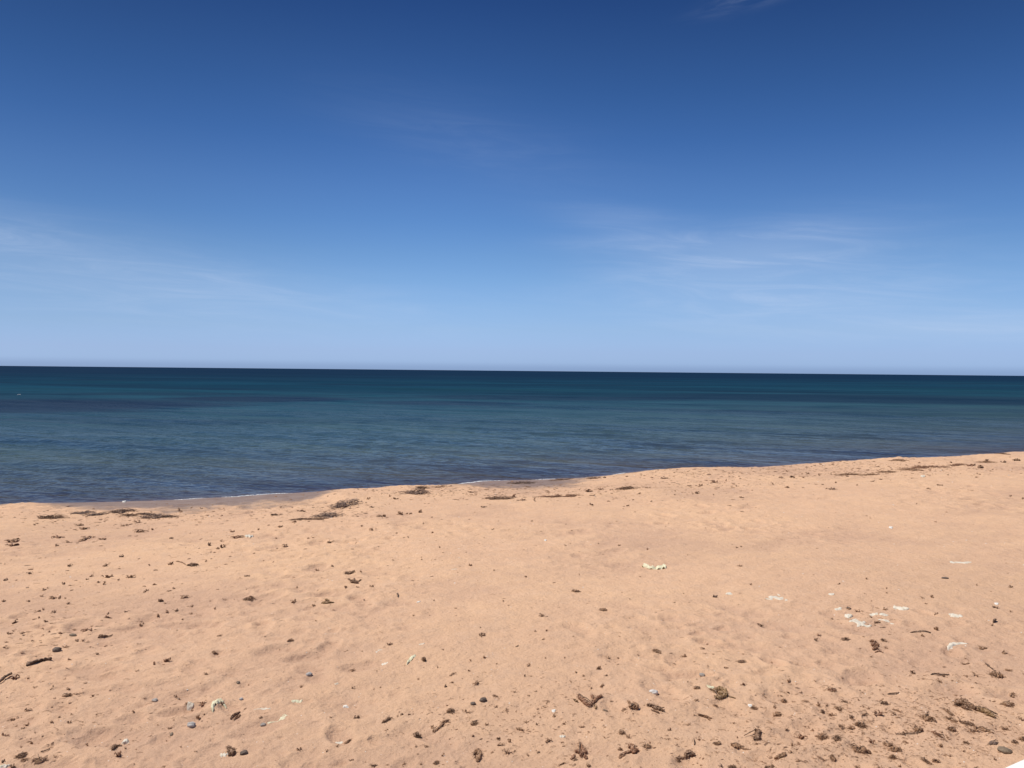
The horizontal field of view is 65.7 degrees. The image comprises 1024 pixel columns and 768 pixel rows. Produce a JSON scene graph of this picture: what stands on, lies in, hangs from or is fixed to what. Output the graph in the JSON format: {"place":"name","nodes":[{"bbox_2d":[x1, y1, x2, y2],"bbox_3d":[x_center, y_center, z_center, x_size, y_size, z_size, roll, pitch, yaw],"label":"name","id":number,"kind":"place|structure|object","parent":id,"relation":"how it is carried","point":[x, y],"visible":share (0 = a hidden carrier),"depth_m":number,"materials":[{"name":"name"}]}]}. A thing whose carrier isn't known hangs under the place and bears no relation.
{"place":"outdoors","nodes":[
{"label":"outdoors","id":0,"kind":"place"},
{"bbox_2d":[0,449,1023,767],"bbox_3d":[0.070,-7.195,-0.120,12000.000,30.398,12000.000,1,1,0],"label":"sand","id":1,"kind":"structure","parent":0,"point":[526,553],"depth_m":7.70,"materials":[{"name":"sand"}]},
{"bbox_2d":[0,672,11,681],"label":"twig","id":2,"kind":"object","parent":1,"relation":"on","point":[5,676],"visible":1,"depth_m":6.06,"materials":[{"name":"wood"}]},
{"bbox_2d":[4,538,18,541],"bbox_3d":[-7.362,2.304,11.737,0.163,0.050,0.225,1,1,0],"label":"seaweed scrap","id":3,"kind":"object","parent":1,"relation":"on","point":[13,540],"visible":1,"depth_m":11.68,"materials":[{"name":"plant"}]},
{"bbox_2d":[13,751,27,758],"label":"seaweed clump","id":4,"kind":"object","parent":1,"relation":"on","point":[22,754],"visible":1,"depth_m":4.78,"materials":[{"name":"brown plant"}]},
{"bbox_2d":[26,657,51,665],"bbox_3d":[-3.852,2.257,6.461,0.043,0.047,0.215,1,1,23],"label":"stick","id":5,"kind":"object","parent":1,"relation":"on","point":[29,663],"visible":1,"depth_m":6.45,"materials":[{"name":"wood"}]},
{"bbox_2d":[31,755,48,765],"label":"seaweed clump","id":6,"kind":"object","parent":1,"relation":"on","point":[40,760],"visible":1,"depth_m":4.75,"materials":[{"name":"brown plant"}]},
{"bbox_2d":[37,514,66,518],"bbox_3d":[-8.110,2.344,14.023,0.491,0.095,0.338,0,1,-35],"label":"seaweed mat","id":7,"kind":"object","parent":1,"relation":"on","point":[54,516],"visible":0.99,"depth_m":13.96,"materials":[{"name":"plant"}]},
{"bbox_2d":[52,647,61,651],"bbox_3d":[-3.870,2.262,6.747,0.076,0.051,0.069,1,1,0],"label":"pebble","id":8,"kind":"object","parent":1,"relation":"on","point":[56,649],"visible":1,"depth_m":6.73,"materials":[{"name":"stone"}]},
{"bbox_2d":[68,510,95,514],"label":"seaweed mat","id":9,"kind":"object","parent":1,"relation":"on","point":[86,511],"visible":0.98,"depth_m":14.73,"materials":[{"name":"plant"}]},
{"bbox_2d":[78,536,89,541],"bbox_3d":[-6.545,2.364,12.155,0.142,0.044,0.397,0,1,-23],"label":"seaweed scrap","id":10,"kind":"object","parent":1,"relation":"on","point":[83,539],"visible":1,"depth_m":12.09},
{"bbox_2d":[83,512,108,515],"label":"seaweed mat","id":11,"kind":"object","parent":1,"relation":"on","point":[93,514],"visible":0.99,"depth_m":14.57,"materials":[{"name":"plant"}]},
{"bbox_2d":[110,744,121,749],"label":"seaweed clump","id":12,"kind":"object","parent":1,"relation":"on","point":[114,746],"visible":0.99,"depth_m":4.94,"materials":[{"name":"plant"}]},
{"bbox_2d":[105,507,139,513],"bbox_3d":[-7.454,2.421,15.065,0.396,0.102,0.647,1,1,24],"label":"seaweed mat","id":13,"kind":"object","parent":1,"relation":"on","point":[118,511],"visible":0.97,"depth_m":15.08,"materials":[{"name":"plant"}]},
{"bbox_2d":[121,739,128,744],"bbox_3d":[-2.478,2.292,5.088,0.047,0.027,0.046,0,1,-18],"label":"plastic scrap","id":14,"kind":"object","parent":1,"relation":"on","point":[125,741],"visible":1,"depth_m":5.08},
{"bbox_2d":[119,513,138,516],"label":"seaweed mat","id":15,"kind":"object","parent":1,"relation":"on","point":[127,514],"visible":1,"depth_m":14.65,"materials":[{"name":"plant"}]},
{"bbox_2d":[136,513,169,518],"bbox_3d":[-6.465,2.417,14.470,0.689,0.138,0.566,1,1,0],"label":"seaweed mat","id":16,"kind":"object","parent":1,"relation":"on","point":[155,516],"visible":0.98,"depth_m":14.36,"materials":[{"name":"plant"}]},
{"bbox_2d":[187,701,193,710],"bbox_3d":[-2.268,2.272,5.595,0.047,0.059,0.046,1,1,0],"label":"plastic scrap","id":17,"kind":"object","parent":1,"relation":"on","point":[190,705],"visible":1,"depth_m":5.59,"materials":[{"name":"plastic"}]},
{"bbox_2d":[187,721,195,727],"bbox_3d":[-2.128,2.262,5.268,0.056,0.039,0.056,1,1,0],"label":"pebble","id":18,"kind":"object","parent":1,"relation":"on","point":[191,724],"visible":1,"depth_m":5.25,"materials":[{"name":"stone"}]},
{"bbox_2d":[186,563,198,566],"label":"seaweed clump","id":19,"kind":"object","parent":1,"relation":"on","point":[192,564],"visible":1,"depth_m":10.07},
{"bbox_2d":[211,698,226,711],"bbox_3d":[-2.059,2.254,5.544,0.101,0.072,0.126,1,1,37],"label":"plastic piece","id":20,"kind":"object","parent":1,"relation":"on","point":[218,700],"visible":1,"depth_m":5.56,"materials":[{"name":"plastic"}]},
{"bbox_2d":[225,745,238,755],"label":"seaweed clump","id":21,"kind":"object","parent":1,"relation":"on","point":[231,750],"visible":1,"depth_m":4.86,"materials":[{"name":"plant"}]},
{"bbox_2d":[230,711,240,719],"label":"seaweed clump","id":22,"kind":"object","parent":1,"relation":"on","point":[236,714],"visible":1,"depth_m":5.40,"materials":[{"name":"brown plant"}]},
{"bbox_2d":[240,750,247,754],"bbox_3d":[-1.638,2.254,4.850,0.046,0.030,0.052,1,1,0],"label":"pebble","id":23,"kind":"object","parent":1,"relation":"on","point":[243,752],"visible":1,"depth_m":4.83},
{"bbox_2d":[243,596,256,600],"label":"seaweed clump","id":24,"kind":"object","parent":1,"relation":"on","point":[249,598],"visible":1,"depth_m":8.49,"materials":[{"name":"brown plant"}]},
{"bbox_2d":[268,714,286,723],"bbox_3d":[-1.583,2.272,5.365,0.142,0.033,0.048,0,1,-42],"label":"plastic strip","id":25,"kind":"object","parent":1,"relation":"on","point":[282,717],"visible":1,"depth_m":5.38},
{"bbox_2d":[289,518,326,520],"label":"seaweed mat","id":26,"kind":"object","parent":1,"relation":"on","point":[301,519],"visible":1,"depth_m":13.90,"materials":[{"name":"plant"}]},
{"bbox_2d":[310,512,344,517],"bbox_3d":[-3.343,2.373,14.343,0.642,0.148,0.544,0,1,-16],"label":"seaweed mat","id":27,"kind":"object","parent":1,"relation":"on","point":[328,515],"visible":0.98,"depth_m":14.26,"materials":[{"name":"plant"}]},
{"bbox_2d":[321,598,333,603],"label":"seaweed clump","id":28,"kind":"object","parent":1,"relation":"on","point":[327,601],"visible":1,"depth_m":8.28,"materials":[{"name":"brown plant"}]},
{"bbox_2d":[328,498,361,509],"bbox_3d":[-3.252,2.348,15.429,0.721,0.229,0.841,1,1,0],"label":"seaweed mat","id":29,"kind":"object","parent":1,"relation":"on","point":[342,504],"visible":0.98,"depth_m":15.40,"materials":[{"name":"plant"}]},
{"bbox_2d":[348,578,360,583],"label":"seaweed clump","id":30,"kind":"object","parent":1,"relation":"on","point":[353,580],"visible":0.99,"depth_m":9.17,"materials":[{"name":"plant"}]},
{"bbox_2d":[382,716,391,722],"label":"seaweed clump","id":31,"kind":"object","parent":1,"relation":"on","point":[386,720],"visible":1,"depth_m":5.31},
{"bbox_2d":[406,654,415,664],"bbox_3d":[-0.830,2.247,6.462,0.037,0.032,0.230,1,1,13],"label":"plastic piece","id":32,"kind":"object","parent":1,"relation":"on","point":[411,658],"visible":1,"depth_m":6.48,"materials":[{"name":"plastic"}]},
{"bbox_2d":[400,487,429,494],"bbox_3d":[-2.134,2.371,17.347,0.748,0.211,0.750,1,1,0],"label":"seaweed mat","id":33,"kind":"object","parent":1,"relation":"on","point":[418,491],"visible":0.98,"depth_m":17.27,"materials":[{"name":"plant"}]},
{"bbox_2d":[411,731,421,737],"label":"seaweed clump","id":34,"kind":"object","parent":1,"relation":"on","point":[417,735],"visible":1,"depth_m":5.09,"materials":[{"name":"plant"}]},
{"bbox_2d":[415,485,429,489],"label":"seaweed mat","id":35,"kind":"object","parent":1,"relation":"on","point":[422,487],"visible":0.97,"depth_m":18.27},
{"bbox_2d":[432,719,450,732],"bbox_3d":[-0.466,2.244,5.217,0.064,0.040,0.179,1,1,41],"label":"seaweed clump","id":36,"kind":"object","parent":1,"relation":"on","point":[440,725],"visible":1,"depth_m":5.20,"materials":[{"name":"brown plant"}]},
{"bbox_2d":[446,708,454,713],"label":"seaweed clump","id":37,"kind":"object","parent":1,"relation":"on","point":[449,710],"visible":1,"depth_m":5.42,"materials":[{"name":"brown plant"}]},
{"bbox_2d":[471,720,478,725],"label":"seaweed clump","id":38,"kind":"object","parent":1,"relation":"on","point":[474,722],"visible":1,"depth_m":5.23,"materials":[{"name":"brown plant"}]},
{"bbox_2d":[473,748,483,761],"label":"seaweed clump","id":39,"kind":"object","parent":1,"relation":"on","point":[478,751],"visible":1,"depth_m":4.81,"materials":[{"name":"brown plant"}]},
{"bbox_2d":[479,697,486,701],"bbox_3d":[-0.203,2.227,5.594,0.056,0.032,0.053,1,1,0],"label":"pebble","id":40,"kind":"object","parent":1,"relation":"on","point":[483,699],"visible":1,"depth_m":5.58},
{"bbox_2d":[482,495,516,499],"bbox_3d":[-0.238,2.341,16.264,0.713,0.116,0.498,1,1,13],"label":"seaweed mat","id":41,"kind":"object","parent":1,"relation":"on","point":[494,498],"visible":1,"depth_m":16.18,"materials":[{"name":"plant"}]},
{"bbox_2d":[0,460,1022,767],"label":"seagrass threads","id":42,"kind":"object","parent":1,"relation":"on","point":[620,632],"visible":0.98,"depth_m":5.50,"materials":[{"name":"plant"}]},
{"bbox_2d":[0,460,1023,767],"bbox_3d":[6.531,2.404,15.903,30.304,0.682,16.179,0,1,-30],"label":"seaweed crumbs","id":43,"kind":"object","parent":1,"relation":"on","point":[620,636],"visible":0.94,"depth_m":5.75,"materials":[{"name":"plant"}]},
{"bbox_2d":[2,470,1023,766],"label":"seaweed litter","id":44,"kind":"object","parent":1,"relation":"on","point":[470,660],"visible":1,"depth_m":7.71,"materials":[{"name":"plant"}]},
{"bbox_2d":[9,464,1021,766],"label":"shell grit","id":45,"kind":"object","parent":1,"relation":"on","point":[661,620],"visible":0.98,"depth_m":7.13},
{"bbox_2d":[508,481,533,483],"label":"seaweed mat","id":46,"kind":"object","parent":1,"relation":"on","point":[522,482],"visible":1,"depth_m":20.21,"materials":[{"name":"plant"}]},
{"bbox_2d":[534,495,563,497],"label":"seaweed mat","id":47,"kind":"object","parent":1,"relation":"on","point":[551,496],"visible":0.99,"depth_m":16.76,"materials":[{"name":"plant"}]},
{"bbox_2d":[564,494,583,496],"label":"seaweed mat","id":48,"kind":"object","parent":1,"relation":"on","point":[569,495],"visible":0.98,"depth_m":16.99,"materials":[{"name":"plant"}]},
{"bbox_2d":[570,741,587,758],"bbox_3d":[0.403,2.237,4.847,0.124,0.054,0.231,1,1,0],"label":"seaweed clump","id":49,"kind":"object","parent":1,"relation":"on","point":[582,751],"visible":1,"depth_m":4.82,"materials":[{"name":"brown plant"}]},
{"bbox_2d":[576,693,603,706],"bbox_3d":[0.513,2.216,5.579,0.209,0.047,0.226,1,1,29],"label":"seaweed clump","id":50,"kind":"object","parent":1,"relation":"on","point":[580,697],"visible":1,"depth_m":5.57,"materials":[{"name":"brown plant"}]},
{"bbox_2d":[616,485,640,489],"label":"seaweed mat","id":51,"kind":"object","parent":1,"relation":"on","point":[625,488],"visible":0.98,"depth_m":18.06,"materials":[{"name":"plant"}]},
{"bbox_2d":[619,743,640,756],"bbox_3d":[0.718,2.235,4.811,0.108,0.054,0.170,1,1,23],"label":"seaweed clump","id":52,"kind":"object","parent":1,"relation":"on","point":[633,749],"visible":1,"depth_m":4.83,"materials":[{"name":"brown plant"}]},
{"bbox_2d":[627,700,639,709],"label":"seaweed clump","id":53,"kind":"object","parent":1,"relation":"on","point":[634,705],"visible":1,"depth_m":5.45,"materials":[{"name":"brown plant"}]},
{"bbox_2d":[642,743,652,748],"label":"seaweed clump","id":54,"kind":"object","parent":1,"relation":"on","point":[647,745],"visible":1,"depth_m":4.87,"materials":[{"name":"brown plant"}]},
{"bbox_2d":[649,689,657,694],"bbox_3d":[1.030,2.246,5.784,0.069,0.040,0.062,1,1,0],"label":"pebble","id":55,"kind":"object","parent":1,"relation":"on","point":[653,691],"visible":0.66,"depth_m":5.76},
{"bbox_2d":[642,563,666,569],"bbox_3d":[1.806,2.312,10.015,0.218,0.084,0.314,0,1,-44],"label":"plastic bag","id":56,"kind":"object","parent":1,"relation":"on","point":[653,567],"visible":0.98,"depth_m":9.95,"materials":[{"name":"plastic"}]},
{"bbox_2d":[646,703,664,713],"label":"seaweed clump","id":57,"kind":"object","parent":1,"relation":"on","point":[655,708],"visible":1,"depth_m":5.42,"materials":[{"name":"plant"}]},
{"bbox_2d":[676,749,695,759],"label":"seaweed clump","id":58,"kind":"object","parent":1,"relation":"on","point":[688,753],"visible":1,"depth_m":4.75,"materials":[{"name":"plant"}]},
{"bbox_2d":[698,714,711,720],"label":"seaweed clump","id":59,"kind":"object","parent":1,"relation":"on","point":[705,716],"visible":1,"depth_m":5.36,"materials":[{"name":"brown plant"}]},
{"bbox_2d":[711,686,734,699],"bbox_3d":[1.515,2.235,5.754,0.155,0.070,0.260,1,1,0],"label":"seaweed clump","id":60,"kind":"object","parent":1,"relation":"on","point":[721,691],"visible":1,"depth_m":5.69,"materials":[{"name":"brown plant"}]},
{"bbox_2d":[730,743,748,749],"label":"seaweed clump","id":61,"kind":"object","parent":1,"relation":"on","point":[736,745],"visible":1,"depth_m":4.86,"materials":[{"name":"brown plant"}]},
{"bbox_2d":[744,727,761,739],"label":"seaweed clump","id":62,"kind":"object","parent":1,"relation":"on","point":[757,736],"visible":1,"depth_m":5.01,"materials":[{"name":"plant"}]},
{"bbox_2d":[765,594,786,600],"bbox_3d":[2.840,2.289,8.446,0.254,0.043,0.215,0,1,-41],"label":"plastic sheet","id":63,"kind":"object","parent":1,"relation":"on","point":[776,597],"visible":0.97,"depth_m":8.44,"materials":[{"name":"plastic"}]},
{"bbox_2d":[773,711,781,716],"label":"seaweed clump","id":64,"kind":"object","parent":1,"relation":"on","point":[777,713],"visible":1,"depth_m":5.42,"materials":[{"name":"brown plant"}]},
{"bbox_2d":[774,752,786,758],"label":"seaweed clump","id":65,"kind":"object","parent":1,"relation":"on","point":[780,755],"visible":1,"depth_m":4.72,"materials":[{"name":"brown plant"}]},
{"bbox_2d":[817,733,829,739],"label":"seaweed clump","id":66,"kind":"object","parent":1,"relation":"on","point":[822,736],"visible":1,"depth_m":5.04,"materials":[{"name":"brown plant"}]},
{"bbox_2d":[826,687,835,691],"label":"seaweed clump","id":67,"kind":"object","parent":1,"relation":"on","point":[832,689],"visible":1,"depth_m":5.85,"materials":[{"name":"brown plant"}]},
{"bbox_2d":[828,754,837,761],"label":"seaweed clump","id":68,"kind":"object","parent":1,"relation":"on","point":[832,757],"visible":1,"depth_m":4.73,"materials":[{"name":"brown plant"}]},
{"bbox_2d":[831,735,840,740],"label":"seaweed clump","id":69,"kind":"object","parent":1,"relation":"on","point":[835,737],"visible":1,"depth_m":4.99,"materials":[{"name":"plant"}]},
{"bbox_2d":[834,472,865,475],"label":"seaweed mat","id":70,"kind":"object","parent":1,"relation":"on","point":[849,474],"visible":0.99,"depth_m":20.73,"materials":[{"name":"plant"}]},
{"bbox_2d":[848,743,870,753],"bbox_3d":[2.126,2.237,4.859,0.125,0.065,0.098,1,1,0],"label":"seaweed clump","id":71,"kind":"object","parent":1,"relation":"on","point":[858,749],"visible":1,"depth_m":4.84,"materials":[{"name":"brown plant"}]},
{"bbox_2d":[849,619,871,626],"bbox_3d":[3.310,2.284,7.573,0.203,0.048,0.205,1,1,0],"label":"plastic rag","id":72,"kind":"object","parent":1,"relation":"on","point":[859,623],"visible":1,"depth_m":7.55,"materials":[{"name":"plastic"}]},
{"bbox_2d":[855,720,867,727],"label":"seaweed clump","id":73,"kind":"object","parent":1,"relation":"on","point":[861,724],"visible":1,"depth_m":5.21,"materials":[{"name":"brown plant"}]},
{"bbox_2d":[869,639,883,652],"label":"seaweed clump","id":74,"kind":"object","parent":1,"relation":"on","point":[874,644],"visible":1,"depth_m":6.92,"materials":[{"name":"brown plant"}]},
{"bbox_2d":[873,710,884,715],"bbox_3d":[2.487,2.239,5.387,0.067,0.035,0.065,0,1,-34],"label":"seaweed scrap","id":75,"kind":"object","parent":1,"relation":"on","point":[878,714],"visible":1,"depth_m":5.39,"materials":[{"name":"plant"}]},
{"bbox_2d":[880,700,888,704],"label":"seaweed clump","id":76,"kind":"object","parent":1,"relation":"on","point":[884,702],"visible":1,"depth_m":5.55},
{"bbox_2d":[872,471,897,472],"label":"seaweed mat","id":77,"kind":"object","parent":1,"relation":"on","point":[886,471],"visible":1,"depth_m":21.32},
{"bbox_2d":[882,740,894,746],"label":"seaweed clump","id":78,"kind":"object","parent":1,"relation":"on","point":[887,743],"visible":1,"depth_m":4.96,"materials":[{"name":"brown plant"}]},
{"bbox_2d":[890,746,901,751],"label":"seaweed clump","id":79,"kind":"object","parent":1,"relation":"on","point":[895,749],"visible":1,"depth_m":4.87,"materials":[{"name":"brown plant"}]},
{"bbox_2d":[893,605,908,609],"bbox_3d":[3.907,2.251,7.966,0.146,0.039,0.140,1,1,0],"label":"plastic lump","id":80,"kind":"object","parent":1,"relation":"on","point":[900,608],"visible":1,"depth_m":7.95,"materials":[{"name":"plastic"}]},
{"bbox_2d":[900,469,923,470],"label":"seaweed mat","id":81,"kind":"object","parent":1,"relation":"on","point":[912,469],"visible":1,"depth_m":21.72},
{"bbox_2d":[913,725,923,732],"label":"seaweed clump","id":82,"kind":"object","parent":1,"relation":"on","point":[917,728],"visible":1,"depth_m":5.13,"materials":[{"name":"brown plant"}]},
{"bbox_2d":[910,630,930,632],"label":"twig","id":83,"kind":"object","parent":1,"relation":"on","point":[920,631],"visible":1,"depth_m":7.25,"materials":[{"name":"wood"}]},
{"bbox_2d":[899,465,949,468],"bbox_3d":[11.727,2.354,22.514,2.022,0.116,0.648,0,1,-22],"label":"seaweed mat","id":84,"kind":"object","parent":1,"relation":"on","point":[918,467],"visible":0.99,"depth_m":22.45,"materials":[{"name":"plant"}]},
{"bbox_2d":[919,757,931,764],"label":"seaweed clump","id":85,"kind":"object","parent":1,"relation":"on","point":[926,760],"visible":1,"depth_m":4.72,"materials":[{"name":"brown plant"}]},
{"bbox_2d":[922,711,935,721],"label":"seaweed clump","id":86,"kind":"object","parent":1,"relation":"on","point":[926,717],"visible":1,"depth_m":5.32,"materials":[{"name":"brown plant"}]},
{"bbox_2d":[932,758,940,762],"bbox_3d":[2.533,2.249,4.738,0.049,0.025,0.029,1,1,22],"label":"seaweed scrap","id":87,"kind":"object","parent":1,"relation":"on","point":[934,760],"visible":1,"depth_m":4.73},
{"bbox_2d":[931,731,944,738],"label":"seaweed clump","id":88,"kind":"object","parent":1,"relation":"on","point":[937,734],"visible":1,"depth_m":5.08,"materials":[{"name":"brown plant"}]},
{"bbox_2d":[940,707,954,715],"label":"seaweed clump","id":89,"kind":"object","parent":1,"relation":"on","point":[948,711],"visible":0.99,"depth_m":5.47,"materials":[{"name":"brown plant"}]},
{"bbox_2d":[943,716,957,721],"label":"seaweed clump","id":90,"kind":"object","parent":1,"relation":"on","point":[951,718],"visible":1,"depth_m":5.34,"materials":[{"name":"brown plant"}]},
{"bbox_2d":[947,726,955,731],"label":"seaweed clump","id":91,"kind":"object","parent":1,"relation":"on","point":[951,728],"visible":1,"depth_m":5.15,"materials":[{"name":"brown plant"}]},
{"bbox_2d":[947,642,966,650],"bbox_3d":[3.877,2.284,6.945,0.275,0.049,0.089,0,1,-25],"label":"plastic strip","id":92,"kind":"object","parent":1,"relation":"on","point":[950,645],"visible":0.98,"depth_m":6.93,"materials":[{"name":"plastic"}]},
{"bbox_2d":[950,561,971,563],"bbox_3d":[5.761,2.294,10.181,0.290,0.027,0.121,1,1,9],"label":"plastic strip","id":93,"kind":"object","parent":1,"relation":"on","point":[960,562],"visible":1,"depth_m":10.17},
{"bbox_2d":[950,697,978,710],"bbox_3d":[3.193,2.256,5.570,0.141,0.064,0.187,0,1,-32],"label":"seaweed clump","id":94,"kind":"object","parent":1,"relation":"on","point":[965,703],"visible":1,"depth_m":5.56,"materials":[{"name":"plant"}]},
{"bbox_2d":[959,720,977,726],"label":"seaweed clump","id":95,"kind":"object","parent":1,"relation":"on","point":[968,723],"visible":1,"depth_m":5.26,"materials":[{"name":"plant"}]},
{"bbox_2d":[966,725,981,732],"bbox_3d":[3.024,2.258,5.195,0.082,0.033,0.066,0,1,-10],"label":"seaweed scrap","id":96,"kind":"object","parent":1,"relation":"on","point":[976,729],"visible":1,"depth_m":5.18,"materials":[{"name":"plant"}]},
{"bbox_2d":[977,726,994,732],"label":"seaweed clump","id":97,"kind":"object","parent":1,"relation":"on","point":[983,729],"visible":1,"depth_m":5.18,"materials":[{"name":"brown plant"}]},
{"bbox_2d":[976,705,997,717],"bbox_3d":[3.249,2.249,5.435,0.087,0.050,0.199,0,1,-20],"label":"seaweed clump","id":98,"kind":"object","parent":1,"relation":"on","point":[985,710],"visible":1,"depth_m":5.43,"materials":[{"name":"brown plant"}]},
{"bbox_2d":[977,461,996,462],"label":"seaweed mat","id":99,"kind":"object","parent":1,"relation":"on","point":[986,462],"visible":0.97,"depth_m":24.47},
{"bbox_2d":[987,739,998,745],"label":"seaweed clump","id":100,"kind":"object","parent":1,"relation":"on","point":[992,742],"visible":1,"depth_m":4.97,"materials":[{"name":"plant"}]},
{"bbox_2d":[988,671,1006,677],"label":"seaweed clump","id":101,"kind":"object","parent":1,"relation":"on","point":[997,674],"visible":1,"depth_m":6.18,"materials":[{"name":"brown plant"}]},
{"bbox_2d":[997,746,1012,753],"bbox_3d":[3.035,2.255,4.887,0.068,0.032,0.084,0,1,-22],"label":"pebble","id":102,"kind":"object","parent":1,"relation":"on","point":[1003,749],"visible":1,"depth_m":4.87,"materials":[{"name":"stone"}]},
{"bbox_2d":[1001,700,1014,706],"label":"seaweed clump","id":103,"kind":"object","parent":1,"relation":"on","point":[1008,704],"visible":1,"depth_m":5.61,"materials":[{"name":"plant"}]},
{"bbox_2d":[1006,760,1023,767],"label":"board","id":104,"kind":"object","parent":1,"relation":"on","point":[1019,764],"visible":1,"depth_m":4.55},
{"bbox_2d":[0,366,1023,498],"bbox_3d":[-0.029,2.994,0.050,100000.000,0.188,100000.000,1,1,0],"label":"sea","id":105,"kind":"structure","parent":0,"point":[82,431],"depth_m":45.60,"materials":[{"name":"liquid"}]},
{"bbox_2d":[178,473,622,499],"bbox_3d":[-2.077,2.632,20.628,12.351,0.040,0.530,0,1,-26],"label":"sea foam","id":106,"kind":"object","parent":105,"relation":"on","point":[284,493],"visible":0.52,"depth_m":18.97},
{"bbox_2d":[0,0,1023,375],"label":"sky","id":107,"kind":"structure","parent":0,"point":[688,186],"materials":[{"name":"blue"}]},
{"bbox_2d":[949,613,962,617],"bbox_3d":[4.321,2.256,7.721,0.122,0.032,0.112,1,1,0],"label":"plastic scrap","id":108,"kind":"object","parent":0,"point":[955,615],"visible":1,"depth_m":7.71,"materials":[{"name":"plastic"}]}
]}

